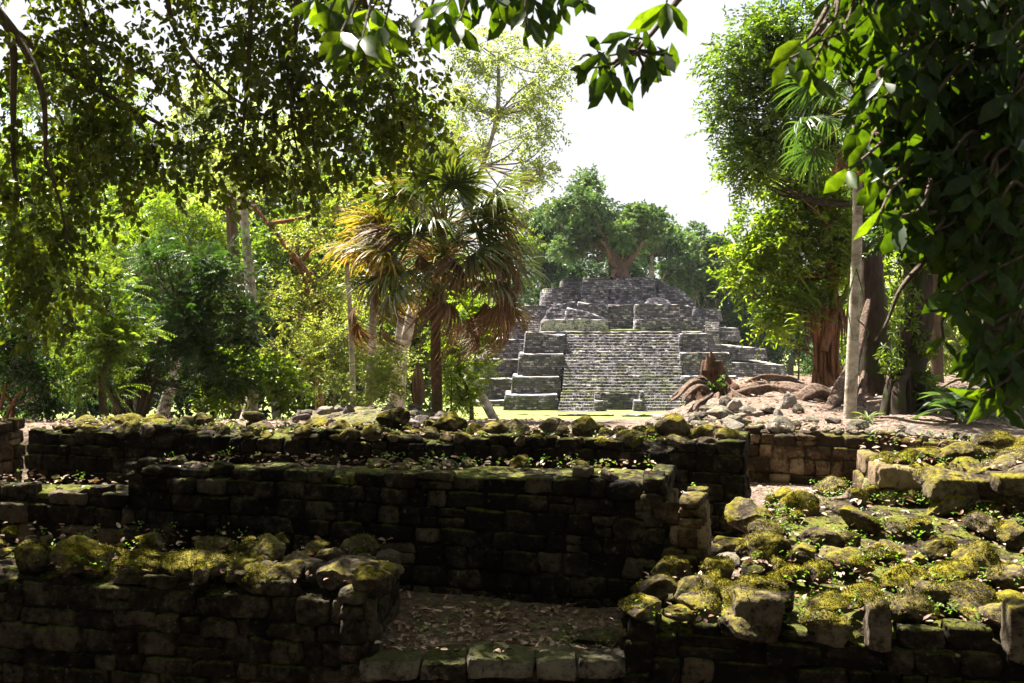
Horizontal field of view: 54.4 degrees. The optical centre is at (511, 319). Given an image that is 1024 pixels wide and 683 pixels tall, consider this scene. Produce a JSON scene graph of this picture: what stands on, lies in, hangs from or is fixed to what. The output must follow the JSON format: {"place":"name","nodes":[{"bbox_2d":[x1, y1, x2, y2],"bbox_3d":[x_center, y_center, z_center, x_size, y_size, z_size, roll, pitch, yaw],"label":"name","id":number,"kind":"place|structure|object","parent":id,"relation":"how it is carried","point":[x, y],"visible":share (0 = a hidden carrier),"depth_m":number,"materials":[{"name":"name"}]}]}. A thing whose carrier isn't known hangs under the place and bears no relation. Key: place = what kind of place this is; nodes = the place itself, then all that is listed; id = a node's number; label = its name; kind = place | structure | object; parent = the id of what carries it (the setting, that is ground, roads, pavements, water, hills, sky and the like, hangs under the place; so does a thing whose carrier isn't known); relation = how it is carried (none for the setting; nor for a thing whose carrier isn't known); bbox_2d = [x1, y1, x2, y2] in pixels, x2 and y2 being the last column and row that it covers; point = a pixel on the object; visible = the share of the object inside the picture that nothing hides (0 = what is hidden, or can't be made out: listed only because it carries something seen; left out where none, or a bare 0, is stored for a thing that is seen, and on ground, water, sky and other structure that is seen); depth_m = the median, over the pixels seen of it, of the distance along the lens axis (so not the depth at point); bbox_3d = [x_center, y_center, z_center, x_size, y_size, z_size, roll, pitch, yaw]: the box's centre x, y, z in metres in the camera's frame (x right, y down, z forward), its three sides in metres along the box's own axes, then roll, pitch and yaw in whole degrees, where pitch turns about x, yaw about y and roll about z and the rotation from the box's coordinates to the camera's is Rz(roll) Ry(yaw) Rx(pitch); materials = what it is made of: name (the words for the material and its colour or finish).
{"place":"outdoors","nodes":[
{"label":"outdoors","id":0,"kind":"place"},
{"bbox_2d":[0,0,895,333],"label":"sky","id":1,"kind":"structure","parent":0,"point":[642,153],"materials":[{"name":"white"}]},
{"bbox_2d":[0,354,1023,682],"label":"ground","id":2,"kind":"structure","parent":0,"point":[924,422],"depth_m":15.52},
{"bbox_2d":[0,417,25,481],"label":"ruin wall","id":3,"kind":"structure","parent":2,"relation":"on","point":[12,450],"depth_m":14.18,"materials":[{"name":"stone"}]},
{"bbox_2d":[0,296,86,421],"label":"jungle shrub","id":4,"kind":"object","parent":2,"relation":"on","point":[31,378],"visible":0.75,"depth_m":19.90,"materials":[{"name":"green plant"}]},
{"bbox_2d":[0,129,104,419],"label":"jungle tree","id":5,"kind":"object","parent":2,"relation":"on","point":[30,208],"visible":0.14,"depth_m":32.74,"materials":[{"name":"green plant"}]},
{"bbox_2d":[0,476,129,546],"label":"ruin wall","id":6,"kind":"structure","parent":2,"relation":"on","point":[80,508],"depth_m":10.65,"materials":[{"name":"stone"}]},
{"bbox_2d":[0,47,175,418],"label":"jungle tree","id":7,"kind":"object","parent":2,"relation":"on","point":[30,98],"visible":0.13,"depth_m":50.97,"materials":[{"name":"green plant"}]},
{"bbox_2d":[25,250,176,420],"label":"young tree","id":8,"kind":"object","parent":2,"relation":"on","point":[107,328],"visible":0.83,"depth_m":20.35,"materials":[{"name":"green plant"}]},
{"bbox_2d":[9,182,230,412],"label":"jungle tree","id":9,"kind":"object","parent":2,"relation":"on","point":[113,202],"visible":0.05,"depth_m":42.71,"materials":[{"name":"green plant"}]},
{"bbox_2d":[68,170,242,418],"bbox_3d":[-10.573,-0.650,29.954,5.361,7.765,3.575,0,0,0],"label":"jungle tree","id":10,"kind":"object","parent":2,"relation":"on","point":[179,218],"visible":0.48,"depth_m":29.64,"materials":[{"name":"green plant"}]},
{"bbox_2d":[44,218,290,418],"bbox_3d":[-7.862,0.084,23.007,5.439,4.949,3.150,0,0,0],"label":"jungle tree","id":11,"kind":"object","parent":2,"relation":"on","point":[188,313],"visible":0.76,"depth_m":22.74,"materials":[{"name":"green plant"}]},
{"bbox_2d":[0,526,404,682],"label":"ruin wall","id":12,"kind":"structure","parent":2,"relation":"on","point":[175,624],"depth_m":7.97,"materials":[{"name":"stone"}]},
{"bbox_2d":[140,69,289,418],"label":"jungle tree","id":13,"kind":"object","parent":2,"relation":"on","point":[205,110],"visible":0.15,"depth_m":54.34,"materials":[{"name":"green plant"}]},
{"bbox_2d":[175,127,257,418],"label":"jungle tree","id":14,"kind":"object","parent":2,"relation":"on","point":[231,230],"visible":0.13,"depth_m":26.90,"materials":[{"name":"green plant"}]},
{"bbox_2d":[0,0,475,371],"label":"overhanging tree","id":15,"kind":"object","parent":2,"relation":"on","point":[291,56],"visible":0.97,"depth_m":10.68,"materials":[{"name":"green plant"}]},
{"bbox_2d":[290,0,686,110],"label":"overhanging branch","id":16,"kind":"object","parent":15,"relation":"attached to","point":[340,43],"visible":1,"depth_m":3.84,"materials":[{"name":"green plant"}]},
{"bbox_2d":[184,346,320,419],"bbox_3d":[-6.200,1.589,23.993,3.303,2.080,2.037,0,0,0],"label":"jungle shrub","id":17,"kind":"object","parent":2,"relation":"on","point":[278,381],"visible":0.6,"depth_m":23.76,"materials":[{"name":"green plant"}]},
{"bbox_2d":[197,118,340,419],"bbox_3d":[-6.226,-1.293,25.026,3.236,8.083,2.580,0,0,-35],"label":"jungle tree","id":18,"kind":"object","parent":2,"relation":"on","point":[244,223],"visible":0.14,"depth_m":24.90,"materials":[{"name":"green plant"}]},
{"bbox_2d":[194,190,377,418],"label":"jungle tree","id":19,"kind":"object","parent":2,"relation":"on","point":[265,233],"visible":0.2,"depth_m":45.04,"materials":[{"name":"green plant"}]},
{"bbox_2d":[216,202,368,410],"bbox_3d":[-5.825,-0.162,26.894,4.602,6.092,2.695,0,0,0],"label":"jungle tree","id":20,"kind":"object","parent":2,"relation":"on","point":[299,265],"visible":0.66,"depth_m":26.72,"materials":[{"name":"green plant"}]},
{"bbox_2d":[218,88,388,406],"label":"jungle tree","id":21,"kind":"object","parent":2,"relation":"on","point":[262,209],"visible":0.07,"depth_m":53.37,"materials":[{"name":"green plant"}]},
{"bbox_2d":[264,286,397,407],"bbox_3d":[-4.439,0.879,25.009,3.491,3.680,2.280,0,0,0],"label":"jungle shrub","id":22,"kind":"object","parent":2,"relation":"on","point":[315,355],"visible":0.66,"depth_m":24.90,"materials":[{"name":"green plant"}]},
{"bbox_2d":[296,166,372,404],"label":"slender tree","id":23,"kind":"object","parent":2,"relation":"on","point":[326,209],"visible":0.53,"depth_m":23.95,"materials":[{"name":"green plant"}]},
{"bbox_2d":[308,341,427,409],"bbox_3d":[-3.253,1.460,22.492,2.760,2.017,1.674,0,0,0],"label":"jungle shrub","id":24,"kind":"object","parent":2,"relation":"on","point":[380,379],"visible":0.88,"depth_m":22.41,"materials":[{"name":"green plant"}]},
{"bbox_2d":[289,403,446,427],"bbox_3d":[-2.689,2.117,18.390,3.472,0.966,3.443,0,0,0],"label":"rubble pile","id":25,"kind":"object","parent":2,"relation":"on","point":[337,414],"visible":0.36,"depth_m":18.53,"materials":[{"name":"stone"}]},
{"bbox_2d":[301,410,312,414],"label":"loose stone","id":26,"kind":"object","parent":25,"relation":"on","point":[307,412],"visible":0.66,"depth_m":18.36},
{"bbox_2d":[315,406,334,414],"bbox_3d":[-3.466,1.683,18.438,0.351,0.177,0.276,0,0,20],"label":"loose stone","id":27,"kind":"object","parent":25,"relation":"on","point":[323,410],"visible":1,"depth_m":18.32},
{"bbox_2d":[343,404,354,413],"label":"loose stone","id":28,"kind":"object","parent":25,"relation":"on","point":[348,408],"visible":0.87,"depth_m":18.56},
{"bbox_2d":[361,410,375,414],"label":"loose stone","id":29,"kind":"object","parent":25,"relation":"on","point":[368,412],"visible":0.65,"depth_m":18.09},
{"bbox_2d":[409,410,417,416],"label":"loose stone","id":30,"kind":"object","parent":25,"relation":"on","point":[413,413],"visible":0.84,"depth_m":18.36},
{"bbox_2d":[414,415,429,423],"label":"loose stone","id":31,"kind":"object","parent":25,"relation":"on","point":[420,418],"visible":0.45,"depth_m":17.28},
{"bbox_2d":[429,416,439,420],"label":"loose stone","id":32,"kind":"object","parent":25,"relation":"on","point":[434,418],"visible":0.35,"depth_m":17.69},
{"bbox_2d":[325,168,415,405],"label":"slender tree","id":33,"kind":"object","parent":2,"relation":"on","point":[373,328],"visible":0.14,"depth_m":22.92,"materials":[{"name":"green plant"}]},
{"bbox_2d":[24,408,751,537],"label":"ruin wall","id":34,"kind":"structure","parent":2,"relation":"on","point":[714,464],"depth_m":13.44,"materials":[{"name":"stone"}]},
{"bbox_2d":[319,53,469,398],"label":"jungle tree","id":35,"kind":"object","parent":2,"relation":"on","point":[364,142],"visible":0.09,"depth_m":51.38,"materials":[{"name":"green plant"}]},
{"bbox_2d":[363,230,427,407],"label":"slender tree","id":36,"kind":"object","parent":2,"relation":"on","point":[398,334],"visible":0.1,"depth_m":29.93,"materials":[{"name":"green plant"}]},
{"bbox_2d":[121,455,678,608],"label":"ruin wall","id":37,"kind":"structure","parent":2,"relation":"on","point":[581,535],"depth_m":9.45,"materials":[{"name":"stone"}]},
{"bbox_2d":[327,229,494,410],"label":"jungle tree","id":38,"kind":"object","parent":2,"relation":"on","point":[416,340],"visible":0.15,"depth_m":43.37,"materials":[{"name":"green plant"}]},
{"bbox_2d":[367,129,459,408],"bbox_3d":[-2.774,-1.320,31.023,3.478,9.242,2.830,0,0,0],"label":"slender tree","id":39,"kind":"object","parent":2,"relation":"on","point":[408,335],"visible":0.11,"depth_m":30.85,"materials":[{"name":"green plant"}]},
{"bbox_2d":[308,124,551,412],"bbox_3d":[-1.655,-0.900,21.273,5.255,6.626,4.443,0,0,0],"label":"fan palm","id":40,"kind":"object","parent":2,"relation":"on","point":[493,254],"visible":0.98,"depth_m":20.60,"materials":[{"name":"green plant"}]},
{"bbox_2d":[441,368,462,411],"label":"leafy sapling","id":41,"kind":"object","parent":2,"relation":"on","point":[451,386],"visible":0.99,"depth_m":21.49,"materials":[{"name":"green plant"}]},
{"bbox_2d":[421,289,507,419],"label":"young tree","id":42,"kind":"object","parent":2,"relation":"on","point":[469,398],"visible":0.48,"depth_m":23.82,"materials":[{"name":"green plant"}]},
{"bbox_2d":[0,147,981,418],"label":"forest","id":43,"kind":"object","parent":2,"relation":"on","point":[92,409],"visible":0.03,"depth_m":52.27,"materials":[{"name":"plant"}]},
{"bbox_2d":[359,641,629,682],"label":"stone sill","id":44,"kind":"structure","parent":2,"relation":"on","point":[483,662],"depth_m":7.53,"materials":[{"name":"grey stone"}]},
{"bbox_2d":[422,15,590,418],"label":"jungle tree","id":45,"kind":"object","parent":2,"relation":"on","point":[528,107],"visible":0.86,"depth_m":43.81,"materials":[{"name":"green plant"}]},
{"bbox_2d":[471,225,546,355],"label":"jungle tree","id":46,"kind":"object","parent":2,"relation":"on","point":[541,260],"visible":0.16,"depth_m":95.86,"materials":[{"name":"green plant"}]},
{"bbox_2d":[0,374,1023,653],"bbox_3d":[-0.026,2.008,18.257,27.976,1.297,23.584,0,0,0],"label":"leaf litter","id":47,"kind":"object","parent":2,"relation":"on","point":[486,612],"visible":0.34,"depth_m":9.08,"materials":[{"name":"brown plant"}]},
{"bbox_2d":[1,414,1023,647],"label":"weeds","id":48,"kind":"object","parent":2,"relation":"on","point":[685,609],"visible":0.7,"depth_m":9.36,"materials":[{"name":"green plant"}]},
{"bbox_2d":[512,206,571,304],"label":"broadleaf tree","id":49,"kind":"object","parent":2,"relation":"on","point":[552,269],"visible":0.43,"depth_m":98.81,"materials":[{"name":"green plant"}]},
{"bbox_2d":[474,413,661,416],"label":"lawn kerb","id":50,"kind":"structure","parent":2,"relation":"on","point":[595,414],"depth_m":65.65,"materials":[{"name":"stone"}]},
{"bbox_2d":[570,626,621,647],"bbox_3d":[0.762,2.560,8.059,0.575,0.142,0.362,0,0,15],"label":"flat stone","id":51,"kind":"object","parent":2,"relation":"on","point":[595,635],"visible":0.6,"depth_m":7.96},
{"bbox_2d":[551,250,657,286],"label":"broadleaf tree","id":52,"kind":"object","parent":2,"relation":"on","point":[595,270],"visible":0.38,"depth_m":106.45,"materials":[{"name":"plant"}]},
{"bbox_2d":[463,277,786,411],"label":"stepped temple","id":53,"kind":"structure","parent":2,"relation":"on","point":[633,344],"depth_m":74.73,"materials":[{"name":"stone"}]},
{"bbox_2d":[527,162,678,279],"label":"gnarled tree","id":54,"kind":"object","parent":53,"relation":"on","point":[586,217],"visible":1,"depth_m":86.10,"materials":[{"name":"green plant"}]},
{"bbox_2d":[651,415,660,419],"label":"loose stone","id":55,"kind":"object","parent":2,"relation":"on","point":[656,417],"visible":0.46,"depth_m":18.14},
{"bbox_2d":[636,199,698,280],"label":"broadleaf tree","id":56,"kind":"object","parent":2,"relation":"on","point":[670,246],"visible":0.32,"depth_m":97.06,"materials":[{"name":"green plant"}]},
{"bbox_2d":[660,486,711,575],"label":"ruin wall","id":57,"kind":"structure","parent":2,"relation":"on","point":[689,536],"depth_m":8.78,"materials":[{"name":"stone"}]},
{"bbox_2d":[654,220,718,308],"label":"broadleaf tree","id":58,"kind":"object","parent":2,"relation":"on","point":[691,243],"visible":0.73,"depth_m":99.07,"materials":[{"name":"green plant"}]},
{"bbox_2d":[694,411,707,418],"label":"loose stone","id":59,"kind":"object","parent":2,"relation":"on","point":[701,415],"visible":0.66,"depth_m":18.08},
{"bbox_2d":[699,403,718,411],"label":"loose stone","id":60,"kind":"object","parent":2,"relation":"on","point":[703,408],"visible":0.59,"depth_m":20.41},
{"bbox_2d":[711,543,723,555],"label":"loose stone","id":61,"kind":"object","parent":2,"relation":"on","point":[716,549],"visible":0.33,"depth_m":10.93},
{"bbox_2d":[681,284,754,346],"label":"broadleaf tree","id":62,"kind":"object","parent":2,"relation":"on","point":[737,343],"visible":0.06,"depth_m":104.61,"materials":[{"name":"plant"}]},
{"bbox_2d":[694,232,745,343],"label":"broadleaf tree","id":63,"kind":"object","parent":2,"relation":"on","point":[715,284],"visible":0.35,"depth_m":101.36,"materials":[{"name":"green plant"}]},
{"bbox_2d":[706,405,734,418],"bbox_3d":[3.764,1.668,17.994,0.428,0.248,0.481,0,0,-45],"label":"loose stone","id":64,"kind":"object","parent":2,"relation":"on","point":[721,411],"visible":0.85,"depth_m":17.87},
{"bbox_2d":[670,350,772,410],"bbox_3d":[5.011,1.536,23.608,2.238,1.645,5.431,0,0,13],"label":"tree stump","id":65,"kind":"object","parent":2,"relation":"on","point":[713,378],"visible":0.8,"depth_m":23.02,"materials":[{"name":"brown wood"}]},
{"bbox_2d":[719,396,732,406],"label":"loose stone","id":66,"kind":"object","parent":2,"relation":"on","point":[724,400],"visible":0.47,"depth_m":19.49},
{"bbox_2d":[719,237,745,345],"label":"broadleaf tree","id":67,"kind":"object","parent":2,"relation":"on","point":[733,250],"visible":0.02,"depth_m":109.31,"materials":[{"name":"green plant"}]},
{"bbox_2d":[726,398,743,411],"bbox_3d":[4.338,1.704,19.391,0.362,0.380,0.263,0,1,15],"label":"loose stone","id":68,"kind":"object","parent":2,"relation":"on","point":[735,404],"visible":0.62,"depth_m":19.29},
{"bbox_2d":[735,413,746,417],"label":"loose stone","id":69,"kind":"object","parent":2,"relation":"on","point":[742,415],"visible":0.77,"depth_m":17.73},
{"bbox_2d":[739,405,756,415],"bbox_3d":[4.493,1.744,18.999,0.255,0.226,0.377,0,0,65],"label":"loose stone","id":70,"kind":"object","parent":2,"relation":"on","point":[747,410],"visible":0.73,"depth_m":18.91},
{"bbox_2d":[717,259,797,363],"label":"broadleaf tree","id":71,"kind":"object","parent":2,"relation":"on","point":[772,353],"visible":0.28,"depth_m":97.43,"materials":[{"name":"green plant"}]},
{"bbox_2d":[751,411,763,416],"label":"loose stone","id":72,"kind":"object","parent":2,"relation":"on","point":[756,414],"visible":0.99,"depth_m":17.71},
{"bbox_2d":[759,405,775,412],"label":"loose stone","id":73,"kind":"object","parent":2,"relation":"on","point":[766,408],"visible":0.83,"depth_m":18.91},
{"bbox_2d":[736,384,800,396],"bbox_3d":[5.875,1.680,22.643,2.094,0.412,0.714,0,0,23],"label":"surface root","id":74,"kind":"object","parent":2,"relation":"on","point":[756,390],"visible":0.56,"depth_m":22.61,"materials":[{"name":"brown plant"}]},
{"bbox_2d":[739,381,806,388],"bbox_3d":[6.530,1.663,24.077,2.331,0.374,0.677,0,0,26],"label":"surface root","id":75,"kind":"object","parent":2,"relation":"on","point":[793,384],"visible":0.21,"depth_m":24.09,"materials":[{"name":"brown plant"}]},
{"bbox_2d":[745,374,800,381],"bbox_3d":[7.102,1.621,27.122,1.597,0.324,0.410,0,0,0],"label":"surface root","id":76,"kind":"object","parent":2,"relation":"on","point":[763,377],"visible":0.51,"depth_m":27.06,"materials":[{"name":"brown plant"}]},
{"bbox_2d":[773,408,782,416],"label":"loose stone","id":77,"kind":"object","parent":2,"relation":"on","point":[777,411],"visible":0.47,"depth_m":17.65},
{"bbox_2d":[764,377,805,384],"bbox_3d":[6.869,1.602,25.060,1.504,0.311,0.282,0,0,43],"label":"surface root","id":78,"kind":"object","parent":2,"relation":"on","point":[784,379],"visible":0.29,"depth_m":25.01,"materials":[{"name":"brown plant"}]},
{"bbox_2d":[683,0,892,410],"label":"leaning tree","id":79,"kind":"object","parent":2,"relation":"on","point":[760,143],"visible":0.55,"depth_m":22.21,"materials":[{"name":"green plant"}]},
{"bbox_2d":[780,392,796,408],"bbox_3d":[5.455,1.682,19.628,0.311,0.513,0.326,0,0,2],"label":"loose stone","id":80,"kind":"object","parent":2,"relation":"on","point":[789,400],"visible":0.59,"depth_m":19.50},
{"bbox_2d":[769,277,818,376],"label":"broadleaf tree","id":81,"kind":"object","parent":2,"relation":"on","point":[790,368],"visible":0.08,"depth_m":103.40,"materials":[{"name":"green plant"}]},
{"bbox_2d":[698,151,896,386],"bbox_3d":[7.386,-1.550,25.986,5.188,6.971,3.065,0,0,0],"label":"strangler tree","id":82,"kind":"object","parent":2,"relation":"on","point":[771,254],"visible":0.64,"depth_m":25.61,"materials":[{"name":"green plant"}]},
{"bbox_2d":[791,273,860,307],"bbox_3d":[8.077,-0.828,25.479,2.280,1.059,2.056,0,0,0],"label":"bromeliad","id":83,"kind":"object","parent":82,"relation":"on","point":[843,296],"visible":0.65,"depth_m":25.13,"materials":[{"name":"green plant"}]},
{"bbox_2d":[792,403,804,412],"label":"loose stone","id":84,"kind":"object","parent":2,"relation":"on","point":[797,407],"visible":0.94,"depth_m":18.76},
{"bbox_2d":[783,313,814,379],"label":"leafy sapling","id":85,"kind":"object","parent":2,"relation":"on","point":[798,334],"visible":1,"depth_m":24.48,"materials":[{"name":"green plant"}]},
{"bbox_2d":[792,391,826,401],"bbox_3d":[6.438,1.698,21.845,0.213,0.248,1.048,0,0,-39],"label":"surface root","id":86,"kind":"object","parent":2,"relation":"on","point":[816,400],"visible":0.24,"depth_m":21.52,"materials":[{"name":"plant"}]},
{"bbox_2d":[803,415,819,423],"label":"loose stone","id":87,"kind":"object","parent":2,"relation":"on","point":[810,418],"visible":0.64,"depth_m":17.63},
{"bbox_2d":[645,413,984,487],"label":"ruin wall","id":88,"kind":"structure","parent":2,"relation":"on","point":[778,454],"depth_m":15.68,"materials":[{"name":"stone"}]},
{"bbox_2d":[765,25,868,418],"bbox_3d":[6.331,-1.757,18.313,3.302,7.321,3.295,0,0,0],"label":"tall palm","id":89,"kind":"object","parent":2,"relation":"on","point":[813,156],"visible":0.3,"depth_m":18.26,"materials":[{"name":"green plant"}]},
{"bbox_2d":[618,476,1023,682],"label":"rubble wall","id":90,"kind":"structure","parent":2,"relation":"on","point":[739,645],"depth_m":7.53,"materials":[{"name":"stone"}]},
{"bbox_2d":[0,428,1023,639],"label":"moss","id":91,"kind":"object","parent":90,"relation":"on","point":[720,586],"visible":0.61,"depth_m":8.35,"materials":[{"name":"plant"}]},
{"bbox_2d":[712,536,741,551],"bbox_3d":[2.465,2.542,11.294,0.388,0.184,0.536,-1,0,27],"label":"loose stone","id":92,"kind":"object","parent":90,"relation":"on","point":[728,544],"visible":0.5,"depth_m":11.12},
{"bbox_2d":[718,552,739,568],"bbox_3d":[2.372,2.543,10.562,0.360,0.132,0.530,-2,2,-12],"label":"loose stone","id":93,"kind":"object","parent":90,"relation":"on","point":[734,556],"visible":0.39,"depth_m":10.49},
{"bbox_2d":[824,416,841,423],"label":"loose stone","id":94,"kind":"object","parent":2,"relation":"on","point":[834,420],"visible":0.94,"depth_m":17.84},
{"bbox_2d":[797,326,892,373],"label":"jungle tree","id":95,"kind":"object","parent":2,"relation":"on","point":[809,365],"visible":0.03,"depth_m":43.72,"materials":[{"name":"plant"}]},
{"bbox_2d":[850,411,883,424],"bbox_3d":[6.260,1.790,17.642,0.519,0.361,0.681,0,0,-37],"label":"broadleaf plant","id":96,"kind":"object","parent":2,"relation":"on","point":[866,417],"visible":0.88,"depth_m":17.60,"materials":[{"name":"green plant"}]},
{"bbox_2d":[837,196,904,375],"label":"jungle tree","id":97,"kind":"object","parent":2,"relation":"on","point":[843,343],"visible":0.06,"depth_m":35.76,"materials":[{"name":"green plant"}]},
{"bbox_2d":[844,190,937,415],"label":"fig tree","id":98,"kind":"object","parent":2,"relation":"on","point":[898,397],"visible":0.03,"depth_m":18.92,"materials":[{"name":"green plant"}]},
{"bbox_2d":[873,255,943,408],"bbox_3d":[7.520,0.131,18.875,1.347,3.123,0.858,0,0,0],"label":"climbing plant","id":99,"kind":"object","parent":98,"relation":"attached to","point":[898,361],"visible":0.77,"depth_m":18.77,"materials":[{"name":"green plant"}]},
{"bbox_2d":[844,234,943,382],"bbox_3d":[11.543,-0.463,26.985,5.421,4.416,5.429,0,0,0],"label":"palm stem","id":100,"kind":"object","parent":2,"relation":"on","point":[937,366],"visible":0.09,"depth_m":26.86,"materials":[{"name":"brown plant"}]},
{"bbox_2d":[852,430,1023,514],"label":"rubble wall","id":101,"kind":"structure","parent":2,"relation":"on","point":[1003,484],"depth_m":10.84,"materials":[{"name":"stone"}]},
{"bbox_2d":[931,375,955,413],"bbox_3d":[8.106,1.440,19.455,1.668,0.812,1.440,0,0,-27],"label":"broadleaf plant","id":102,"kind":"object","parent":2,"relation":"on","point":[939,389],"visible":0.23,"depth_m":19.35,"materials":[{"name":"green plant"}]},
{"bbox_2d":[885,265,1021,374],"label":"jungle tree","id":103,"kind":"object","parent":2,"relation":"on","point":[952,339],"visible":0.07,"depth_m":41.48,"materials":[{"name":"green plant"}]},
{"bbox_2d":[912,386,1009,426],"bbox_3d":[7.753,1.648,17.391,1.741,0.913,1.918,0,0,0],"label":"broadleaf plant","id":104,"kind":"object","parent":2,"relation":"on","point":[955,405],"visible":0.77,"depth_m":17.28,"materials":[{"name":"green plant"}]},
{"bbox_2d":[934,379,1023,417],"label":"broadleaf plant","id":105,"kind":"object","parent":2,"relation":"on","point":[978,385],"visible":0.1,"depth_m":18.65,"materials":[{"name":"green plant"}]},
{"bbox_2d":[769,0,1023,428],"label":"overhanging branch","id":106,"kind":"object","parent":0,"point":[933,146],"visible":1,"depth_m":3.30,"materials":[{"name":"green plant"}]}
]}

